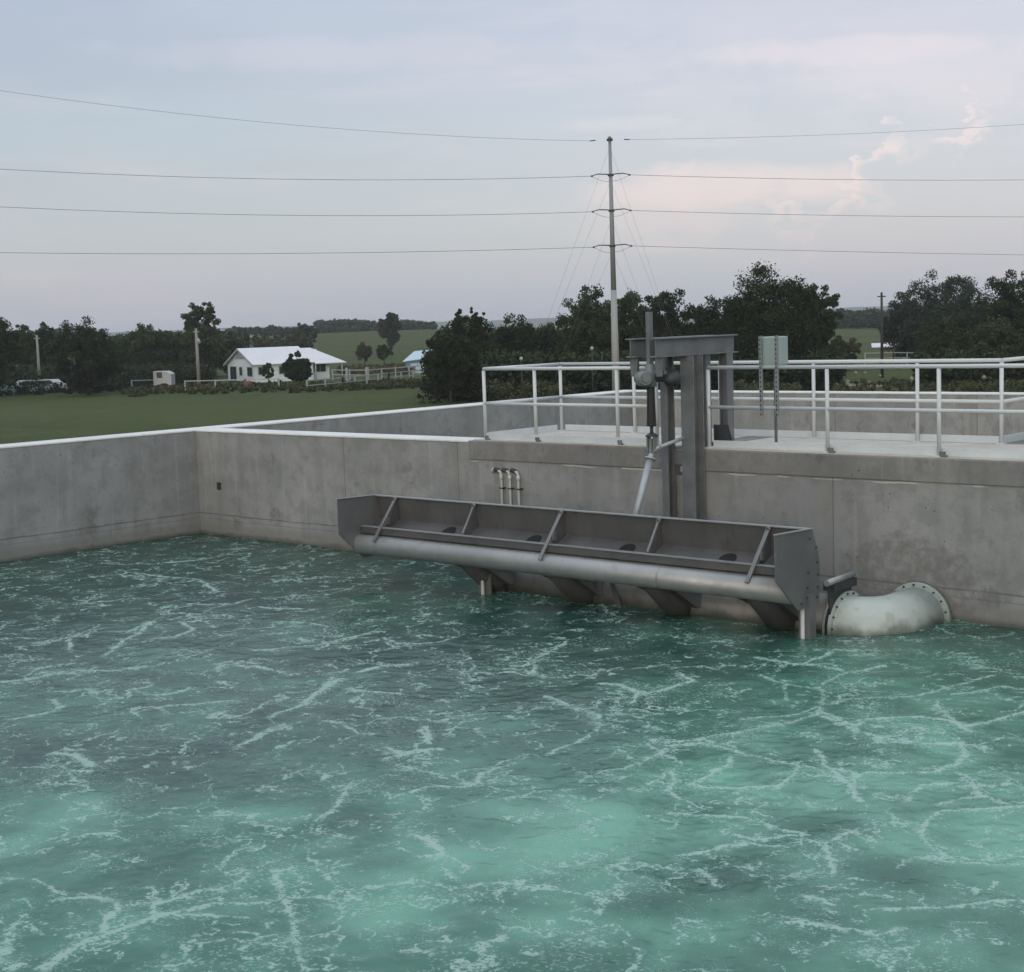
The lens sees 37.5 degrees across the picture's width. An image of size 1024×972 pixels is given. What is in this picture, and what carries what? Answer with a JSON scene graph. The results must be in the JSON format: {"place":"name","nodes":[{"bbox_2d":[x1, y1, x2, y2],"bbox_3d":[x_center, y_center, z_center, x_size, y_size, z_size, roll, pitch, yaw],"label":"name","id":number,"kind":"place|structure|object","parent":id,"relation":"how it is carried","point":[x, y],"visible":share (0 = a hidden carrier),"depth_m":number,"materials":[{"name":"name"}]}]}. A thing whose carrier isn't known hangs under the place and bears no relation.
{"place":"outdoors","nodes":[
{"label":"outdoors","id":0,"kind":"place"},
{"bbox_2d":[243,381,251,389],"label":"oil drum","id":1,"kind":"object","parent":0,"point":[247,383],"visible":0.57,"depth_m":149.61,"materials":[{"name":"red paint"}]},
{"bbox_2d":[0,315,1019,443],"bbox_3d":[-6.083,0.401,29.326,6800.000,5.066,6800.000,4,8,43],"label":"ground","id":2,"kind":"structure","parent":0,"point":[36,417],"depth_m":124.09,"materials":[{"name":"green plant"}]},
{"bbox_2d":[1,385,15,395],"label":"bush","id":3,"kind":"object","parent":2,"relation":"on","point":[11,392],"visible":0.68,"depth_m":155.44,"materials":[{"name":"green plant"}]},
{"bbox_2d":[0,317,24,388],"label":"broadleaf tree","id":4,"kind":"object","parent":2,"relation":"on","point":[8,343],"visible":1,"depth_m":149.21,"materials":[{"name":"green plant"}]},
{"bbox_2d":[11,324,39,366],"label":"broadleaf tree","id":5,"kind":"object","parent":2,"relation":"on","point":[27,344],"visible":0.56,"depth_m":183.91,"materials":[{"name":"green plant"}]},
{"bbox_2d":[14,380,48,394],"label":"parked car","id":6,"kind":"object","parent":2,"relation":"on","point":[20,392],"visible":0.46,"depth_m":157.21,"materials":[{"name":"grey metal"}]},
{"bbox_2d":[34,335,40,378],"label":"utility pole","id":7,"kind":"object","parent":2,"relation":"on","point":[38,357],"visible":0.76,"depth_m":164.47,"materials":[{"name":"grey wood"}]},
{"bbox_2d":[30,321,57,372],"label":"broadleaf tree","id":8,"kind":"object","parent":2,"relation":"on","point":[40,332],"visible":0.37,"depth_m":188.45,"materials":[{"name":"green plant"}]},
{"bbox_2d":[34,379,69,392],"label":"parked car","id":9,"kind":"object","parent":2,"relation":"on","point":[51,381],"visible":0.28,"depth_m":159.07,"materials":[{"name":"white metal"}]},
{"bbox_2d":[40,315,128,394],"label":"broadleaf tree","id":10,"kind":"object","parent":2,"relation":"on","point":[88,346],"visible":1,"depth_m":148.34,"materials":[{"name":"green plant"}]},
{"bbox_2d":[0,361,218,396],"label":"undergrowth","id":11,"kind":"object","parent":2,"relation":"on","point":[123,378],"visible":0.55,"depth_m":164.19,"materials":[{"name":"green plant"}]},
{"bbox_2d":[114,322,175,367],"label":"broadleaf tree","id":12,"kind":"object","parent":2,"relation":"on","point":[142,347],"visible":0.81,"depth_m":193.39,"materials":[{"name":"green plant"}]},
{"bbox_2d":[153,371,174,387],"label":"camper","id":13,"kind":"object","parent":2,"relation":"on","point":[164,378],"visible":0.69,"depth_m":158.00,"materials":[{"name":"white metal"}]},
{"bbox_2d":[156,372,161,377],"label":"window","id":14,"kind":"structure","parent":13,"relation":"in","point":[159,374],"depth_m":157.94,"materials":[{"name":"grey glass"}]},
{"bbox_2d":[154,331,185,364],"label":"broadleaf tree","id":15,"kind":"object","parent":2,"relation":"on","point":[176,348],"visible":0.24,"depth_m":197.96,"materials":[{"name":"green plant"}]},
{"bbox_2d":[193,328,200,383],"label":"utility pole","id":16,"kind":"object","parent":2,"relation":"on","point":[197,341],"visible":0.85,"depth_m":159.53,"materials":[{"name":"grey wood"}]},
{"bbox_2d":[180,301,220,336],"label":"broadleaf tree","id":17,"kind":"object","parent":2,"relation":"on","point":[206,314],"visible":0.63,"depth_m":198.41,"materials":[{"name":"green plant"}]},
{"bbox_2d":[178,325,230,370],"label":"broadleaf tree","id":18,"kind":"object","parent":2,"relation":"on","point":[211,349],"visible":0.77,"depth_m":193.47,"materials":[{"name":"green plant"}]},
{"bbox_2d":[0,318,437,366],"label":"woodland","id":19,"kind":"object","parent":2,"relation":"on","point":[334,325],"visible":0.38,"depth_m":479.27,"materials":[{"name":"green plant"}]},
{"bbox_2d":[184,378,279,389],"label":"rail fence","id":20,"kind":"object","parent":2,"relation":"on","point":[185,381],"visible":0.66,"depth_m":152.87,"materials":[{"name":"white wood"}]},
{"bbox_2d":[217,334,247,373],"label":"broadleaf tree","id":21,"kind":"object","parent":2,"relation":"on","point":[236,344],"visible":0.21,"depth_m":203.94,"materials":[{"name":"green plant"}]},
{"bbox_2d":[251,332,280,347],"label":"broadleaf tree","id":22,"kind":"object","parent":2,"relation":"on","point":[257,341],"visible":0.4,"depth_m":299.22,"materials":[{"name":"green plant"}]},
{"bbox_2d":[261,362,273,380],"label":"broadleaf tree","id":23,"kind":"object","parent":2,"relation":"on","point":[267,369],"visible":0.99,"depth_m":159.65,"materials":[{"name":"green plant"}]},
{"bbox_2d":[120,363,425,396],"bbox_3d":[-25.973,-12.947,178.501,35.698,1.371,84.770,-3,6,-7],"label":"weeds","id":24,"kind":"object","parent":2,"relation":"on","point":[292,387],"visible":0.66,"depth_m":146.14,"materials":[{"name":"green plant"}]},
{"bbox_2d":[223,346,345,382],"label":"farmhouse","id":25,"kind":"object","parent":2,"relation":"on","point":[245,363],"visible":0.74,"depth_m":173.56,"materials":[{"name":"white"}]},
{"bbox_2d":[230,366,236,380],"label":"window","id":26,"kind":"structure","parent":25,"relation":"in","point":[233,370],"depth_m":175.51,"materials":[{"name":"glass"}]},
{"bbox_2d":[239,367,242,375],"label":"window","id":27,"kind":"structure","parent":25,"relation":"in","point":[240,368],"depth_m":173.51,"materials":[{"name":"black glass"}]},
{"bbox_2d":[247,367,252,376],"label":"window","id":28,"kind":"structure","parent":25,"relation":"in","point":[249,369],"depth_m":170.98,"materials":[{"name":"black glass"}]},
{"bbox_2d":[258,367,266,374],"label":"window","id":29,"kind":"structure","parent":25,"relation":"in","point":[259,368],"depth_m":170.11,"materials":[{"name":"black glass"}]},
{"bbox_2d":[278,366,283,373],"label":"window","id":30,"kind":"structure","parent":25,"relation":"in","point":[279,367],"depth_m":171.36,"materials":[{"name":"black glass"}]},
{"bbox_2d":[314,364,325,371],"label":"window","id":31,"kind":"structure","parent":25,"relation":"in","point":[319,367],"depth_m":174.53,"materials":[{"name":"black glass"}]},
{"bbox_2d":[269,331,315,347],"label":"broadleaf tree","id":32,"kind":"object","parent":2,"relation":"on","point":[299,340],"visible":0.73,"depth_m":287.90,"materials":[{"name":"green plant"}]},
{"bbox_2d":[281,350,312,381],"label":"broadleaf tree","id":33,"kind":"object","parent":2,"relation":"on","point":[298,370],"visible":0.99,"depth_m":157.04,"materials":[{"name":"green plant"}]},
{"bbox_2d":[291,322,317,342],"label":"broadleaf tree","id":34,"kind":"object","parent":2,"relation":"on","point":[311,330],"visible":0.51,"depth_m":358.42,"materials":[{"name":"green plant"}]},
{"bbox_2d":[0,390,636,561],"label":"tank wall","id":35,"kind":"structure","parent":2,"relation":"on","point":[60,496],"depth_m":28.25,"materials":[{"name":"concrete"}]},
{"bbox_2d":[345,368,347,380],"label":"gate post","id":36,"kind":"object","parent":2,"relation":"on","point":[346,371],"visible":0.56,"depth_m":163.83,"materials":[{"name":"white wood"}]},
{"bbox_2d":[355,342,372,365],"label":"broadleaf tree","id":37,"kind":"object","parent":2,"relation":"on","point":[365,352],"visible":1,"depth_m":229.23,"materials":[{"name":"green plant"}]},
{"bbox_2d":[306,369,425,386],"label":"rail fence","id":38,"kind":"object","parent":2,"relation":"on","point":[366,375],"visible":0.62,"depth_m":152.43,"materials":[{"name":"white wood"}]},
{"bbox_2d":[365,367,368,380],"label":"gate post","id":39,"kind":"object","parent":2,"relation":"on","point":[367,370],"visible":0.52,"depth_m":163.79,"materials":[{"name":"white wood"}]},
{"bbox_2d":[332,365,422,379],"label":"rail fence","id":40,"kind":"object","parent":2,"relation":"on","point":[349,374],"visible":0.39,"depth_m":169.43,"materials":[{"name":"white wood"}]},
{"bbox_2d":[376,343,393,365],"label":"broadleaf tree","id":41,"kind":"object","parent":2,"relation":"on","point":[383,351],"visible":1,"depth_m":224.26,"materials":[{"name":"green plant"}]},
{"bbox_2d":[377,312,401,346],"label":"broadleaf tree","id":42,"kind":"object","parent":2,"relation":"on","point":[391,323],"visible":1,"depth_m":298.75,"materials":[{"name":"green plant"}]},
{"bbox_2d":[403,349,431,373],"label":"farm shed","id":43,"kind":"structure","parent":2,"relation":"on","point":[413,358],"depth_m":184.91,"materials":[{"name":"white metal"}]},
{"bbox_2d":[410,363,423,373],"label":"door","id":44,"kind":"structure","parent":43,"relation":"in","point":[414,364],"depth_m":184.88,"materials":[{"name":"white wood"}]},
{"bbox_2d":[420,331,482,402],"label":"broadleaf tree","id":45,"kind":"object","parent":2,"relation":"on","point":[448,350],"visible":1,"depth_m":110.92,"materials":[{"name":"green plant"}]},
{"bbox_2d":[436,307,495,390],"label":"broadleaf tree","id":46,"kind":"object","parent":2,"relation":"on","point":[474,324],"visible":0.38,"depth_m":120.55,"materials":[{"name":"green plant"}]},
{"bbox_2d":[490,312,543,354],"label":"broadleaf tree","id":47,"kind":"object","parent":2,"relation":"on","point":[517,336],"visible":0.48,"depth_m":133.57,"materials":[{"name":"green plant"}]},
{"bbox_2d":[519,357,522,398],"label":"yard lamp","id":48,"kind":"object","parent":2,"relation":"on","point":[521,358],"visible":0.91,"depth_m":104.78,"materials":[{"name":"grey metal"}]},
{"bbox_2d":[526,322,573,354],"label":"broadleaf tree","id":49,"kind":"object","parent":2,"relation":"on","point":[551,340],"visible":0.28,"depth_m":138.83,"materials":[{"name":"green plant"}]},
{"bbox_2d":[555,284,627,389],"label":"broadleaf tree","id":50,"kind":"object","parent":2,"relation":"on","point":[591,326],"visible":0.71,"depth_m":123.49,"materials":[{"name":"green plant"}]},
{"bbox_2d":[590,347,593,392],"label":"yard lamp","id":51,"kind":"object","parent":2,"relation":"on","point":[591,348],"visible":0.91,"depth_m":104.69,"materials":[{"name":"grey metal"}]},
{"bbox_2d":[195,428,1023,628],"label":"tank wall","id":52,"kind":"structure","parent":2,"relation":"on","point":[960,547],"depth_m":21.82,"materials":[{"name":"concrete"}]},
{"bbox_2d":[217,482,220,489],"bbox_3d":[-5.599,0.000,28.818,0.120,0.140,0.022,4,8,43],"label":"cover plate","id":53,"kind":"object","parent":52,"relation":"attached to","point":[218,485],"visible":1,"depth_m":28.80,"materials":[{"name":"metal"}]},
{"bbox_2d":[491,467,522,504],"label":"sample pipes","id":54,"kind":"object","parent":52,"relation":"attached to","point":[504,470],"visible":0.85,"depth_m":23.52,"materials":[{"name":"grey plastic"}]},
{"bbox_2d":[468,430,1023,486],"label":"walkway","id":55,"kind":"structure","parent":52,"relation":"on","point":[1009,472],"depth_m":20.30,"materials":[{"name":"concrete"}]},
{"bbox_2d":[625,334,737,519],"bbox_3d":[2.485,-0.156,21.257,0.685,3.890,1.840,4,8,43],"label":"lifting frame","id":56,"kind":"object","parent":55,"relation":"on","point":[694,352],"visible":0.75,"depth_m":21.01,"materials":[{"name":"metal"}]},
{"bbox_2d":[633,312,684,514],"bbox_3d":[1.918,-0.868,20.642,1.080,3.015,0.521,-5,7,-24],"label":"screw actuator","id":57,"kind":"object","parent":56,"relation":"attached to","point":[648,378],"visible":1,"depth_m":20.51,"materials":[{"name":"metal"}]},
{"bbox_2d":[481,356,1023,444],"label":"guard railing","id":58,"kind":"object","parent":55,"relation":"on","point":[523,434],"visible":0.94,"depth_m":22.21,"materials":[{"name":"silver metal"}]},
{"bbox_2d":[758,335,787,441],"bbox_3d":[3.543,-1.268,20.373,0.300,1.531,0.265,4,8,43],"label":"control box","id":59,"kind":"object","parent":55,"relation":"on","point":[773,350],"visible":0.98,"depth_m":20.26,"materials":[{"name":"metal"}]},
{"bbox_2d":[705,363,1023,458],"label":"guard railing","id":60,"kind":"object","parent":55,"relation":"on","point":[828,447],"visible":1,"depth_m":19.37,"materials":[{"name":"silver metal"}]},
{"bbox_2d":[1007,440,1023,444],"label":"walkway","id":61,"kind":"structure","parent":55,"relation":"attached to","point":[1021,442],"depth_m":20.53,"materials":[{"name":"concrete"}]},
{"bbox_2d":[816,581,952,635],"bbox_3d":[4.602,1.692,18.533,1.113,0.886,1.663,4,8,43],"label":"pipe elbow","id":62,"kind":"object","parent":52,"relation":"attached to","point":[912,606],"visible":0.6,"depth_m":18.17,"materials":[{"name":"white metal"}]},
{"bbox_2d":[336,494,827,629],"bbox_3d":[0.823,1.073,20.628,7.728,1.592,1.780,4,8,43],"label":"decanter","id":63,"kind":"object","parent":62,"relation":"attached to","point":[769,575],"visible":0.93,"depth_m":19.91,"materials":[{"name":"metal"}]},
{"bbox_2d":[479,574,491,594],"bbox_3d":[-0.360,1.863,21.853,0.208,1.340,0.384,-1,6,5],"label":"support leg","id":64,"kind":"object","parent":63,"relation":"attached to","point":[485,588],"visible":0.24,"depth_m":21.64,"materials":[{"name":"silver metal"}]},
{"bbox_2d":[798,592,815,639],"bbox_3d":[3.532,2.044,17.975,0.206,1.550,0.115,-1,6,5],"label":"support leg","id":65,"kind":"object","parent":63,"relation":"attached to","point":[807,622],"visible":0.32,"depth_m":17.90,"materials":[{"name":"silver metal"}]},
{"bbox_2d":[823,571,856,614],"bbox_3d":[3.988,1.510,18.352,0.160,0.899,0.720,4,8,43],"label":"bearing bracket","id":66,"kind":"object","parent":62,"relation":"attached to","point":[836,587],"visible":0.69,"depth_m":18.20,"materials":[{"name":"metal"}]},
{"bbox_2d":[590,136,631,390],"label":"transmission pole","id":67,"kind":"object","parent":2,"relation":"on","point":[614,330],"visible":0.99,"depth_m":106.85,"materials":[{"name":"metal"}]},
{"bbox_2d":[0,90,575,140],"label":"power line","id":68,"kind":"object","parent":67,"relation":"attached to","point":[290,124],"visible":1,"depth_m":99.28,"materials":[{"name":"black metal"}]},
{"bbox_2d":[10,207,576,215],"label":"power line","id":69,"kind":"object","parent":67,"relation":"attached to","point":[304,215],"visible":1,"depth_m":101.77,"materials":[{"name":"black metal"}]},
{"bbox_2d":[0,247,590,253],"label":"power line","id":70,"kind":"object","parent":67,"relation":"attached to","point":[295,253],"visible":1,"depth_m":100.97,"materials":[{"name":"black metal"}]},
{"bbox_2d":[4,169,587,179],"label":"power line","id":71,"kind":"object","parent":67,"relation":"attached to","point":[295,179],"visible":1,"depth_m":101.10,"materials":[{"name":"black metal"}]},
{"bbox_2d":[523,150,608,387],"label":"guy wire","id":72,"kind":"object","parent":67,"relation":"attached to","point":[566,267],"visible":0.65,"depth_m":106.05,"materials":[{"name":"grey metal"}]},
{"bbox_2d":[524,188,607,394],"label":"guy wire","id":73,"kind":"object","parent":67,"relation":"attached to","point":[566,290],"visible":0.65,"depth_m":106.18,"materials":[{"name":"grey metal"}]},
{"bbox_2d":[612,154,649,265],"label":"guy wire","id":74,"kind":"object","parent":67,"relation":"attached to","point":[630,208],"visible":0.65,"depth_m":106.07,"materials":[{"name":"grey metal"}]},
{"bbox_2d":[645,175,854,179],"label":"power line","id":75,"kind":"object","parent":67,"relation":"attached to","point":[763,178],"visible":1,"depth_m":110.22,"materials":[{"name":"black metal"}]},
{"bbox_2d":[631,210,959,216],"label":"power line","id":76,"kind":"object","parent":67,"relation":"attached to","point":[796,214],"visible":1,"depth_m":112.37,"materials":[{"name":"black metal"}]},
{"bbox_2d":[630,124,1022,139],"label":"power line","id":77,"kind":"object","parent":67,"relation":"attached to","point":[810,135],"visible":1,"depth_m":111.32,"materials":[{"name":"black metal"}]},
{"bbox_2d":[646,246,1008,254],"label":"power line","id":78,"kind":"object","parent":67,"relation":"attached to","point":[833,251],"visible":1,"depth_m":112.65,"materials":[{"name":"black metal"}]},
{"bbox_2d":[604,287,649,351],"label":"broadleaf tree","id":79,"kind":"object","parent":2,"relation":"on","point":[627,307],"visible":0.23,"depth_m":128.56,"materials":[{"name":"green plant"}]},
{"bbox_2d":[625,288,698,342],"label":"broadleaf tree","id":80,"kind":"object","parent":2,"relation":"on","point":[676,326],"visible":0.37,"depth_m":123.36,"materials":[{"name":"green plant"}]},
{"bbox_2d":[677,294,737,347],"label":"broadleaf tree","id":81,"kind":"object","parent":2,"relation":"on","point":[706,319],"visible":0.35,"depth_m":123.40,"materials":[{"name":"green plant"}]},
{"bbox_2d":[417,323,1023,403],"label":"undergrowth","id":82,"kind":"object","parent":2,"relation":"on","point":[582,379],"visible":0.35,"depth_m":112.73,"materials":[{"name":"green plant"}]},
{"bbox_2d":[486,377,1023,400],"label":"weeds","id":83,"kind":"object","parent":2,"relation":"on","point":[903,385],"visible":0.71,"depth_m":107.48,"materials":[{"name":"green plant"}]},
{"bbox_2d":[715,259,834,378],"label":"broadleaf tree","id":84,"kind":"object","parent":2,"relation":"on","point":[750,312],"visible":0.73,"depth_m":112.77,"materials":[{"name":"green plant"}]},
{"bbox_2d":[800,283,844,351],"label":"broadleaf tree","id":85,"kind":"object","parent":2,"relation":"on","point":[830,301],"visible":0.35,"depth_m":116.54,"materials":[{"name":"green plant"}]},
{"bbox_2d":[632,390,1023,443],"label":"tank wall","id":86,"kind":"structure","parent":2,"relation":"on","point":[978,424],"depth_m":34.41,"materials":[{"name":"concrete"}]},
{"bbox_2d":[827,335,861,364],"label":"shrub","id":87,"kind":"object","parent":2,"relation":"on","point":[846,349],"visible":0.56,"depth_m":149.26,"materials":[{"name":"green plant"}]},
{"bbox_2d":[808,307,896,328],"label":"woodland","id":88,"kind":"object","parent":2,"relation":"on","point":[867,318],"visible":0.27,"depth_m":412.55,"materials":[{"name":"green plant"}]},
{"bbox_2d":[832,371,913,389],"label":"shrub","id":89,"kind":"object","parent":2,"relation":"on","point":[850,385],"visible":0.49,"depth_m":111.64,"materials":[{"name":"green plant"}]},
{"bbox_2d":[877,292,885,377],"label":"utility pole","id":90,"kind":"object","parent":2,"relation":"on","point":[881,296],"visible":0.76,"depth_m":129.51,"materials":[{"name":"brown wood"}]},
{"bbox_2d":[871,343,895,353],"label":"livestock shelter","id":91,"kind":"object","parent":2,"relation":"on","point":[875,345],"visible":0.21,"depth_m":200.91,"materials":[{"name":"white metal"}]},
{"bbox_2d":[864,352,915,364],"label":"rail fence","id":92,"kind":"object","parent":2,"relation":"on","point":[893,357],"visible":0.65,"depth_m":164.84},
{"bbox_2d":[874,291,918,356],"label":"broadleaf tree","id":93,"kind":"object","parent":2,"relation":"on","point":[891,323],"visible":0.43,"depth_m":168.83,"materials":[{"name":"green plant"}]},
{"bbox_2d":[889,268,997,351],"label":"broadleaf tree","id":94,"kind":"object","parent":2,"relation":"on","point":[932,309],"visible":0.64,"depth_m":158.02,"materials":[{"name":"green plant"}]},
{"bbox_2d":[964,316,1023,354],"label":"broadleaf tree","id":95,"kind":"object","parent":2,"relation":"on","point":[989,336],"visible":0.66,"depth_m":118.53,"materials":[{"name":"green plant"}]},
{"bbox_2d":[965,269,1023,343],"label":"broadleaf tree","id":96,"kind":"object","parent":2,"relation":"on","point":[1008,303],"visible":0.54,"depth_m":128.69,"materials":[{"name":"green plant"}]},
{"bbox_2d":[0,533,1023,971],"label":"water","id":97,"kind":"structure","parent":0,"point":[220,753],"depth_m":12.84,"materials":[{"name":"teal liquid"}]},
{"bbox_2d":[0,0,1023,332],"label":"sky","id":98,"kind":"structure","parent":0,"point":[667,74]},
{"bbox_2d":[70,302,1022,337],"bbox_3d":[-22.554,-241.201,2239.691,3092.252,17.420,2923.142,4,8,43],"label":"hills","id":99,"kind":"structure","parent":0,"point":[533,321],"depth_m":2577.12,"materials":[{"name":"green plant"}]}
]}

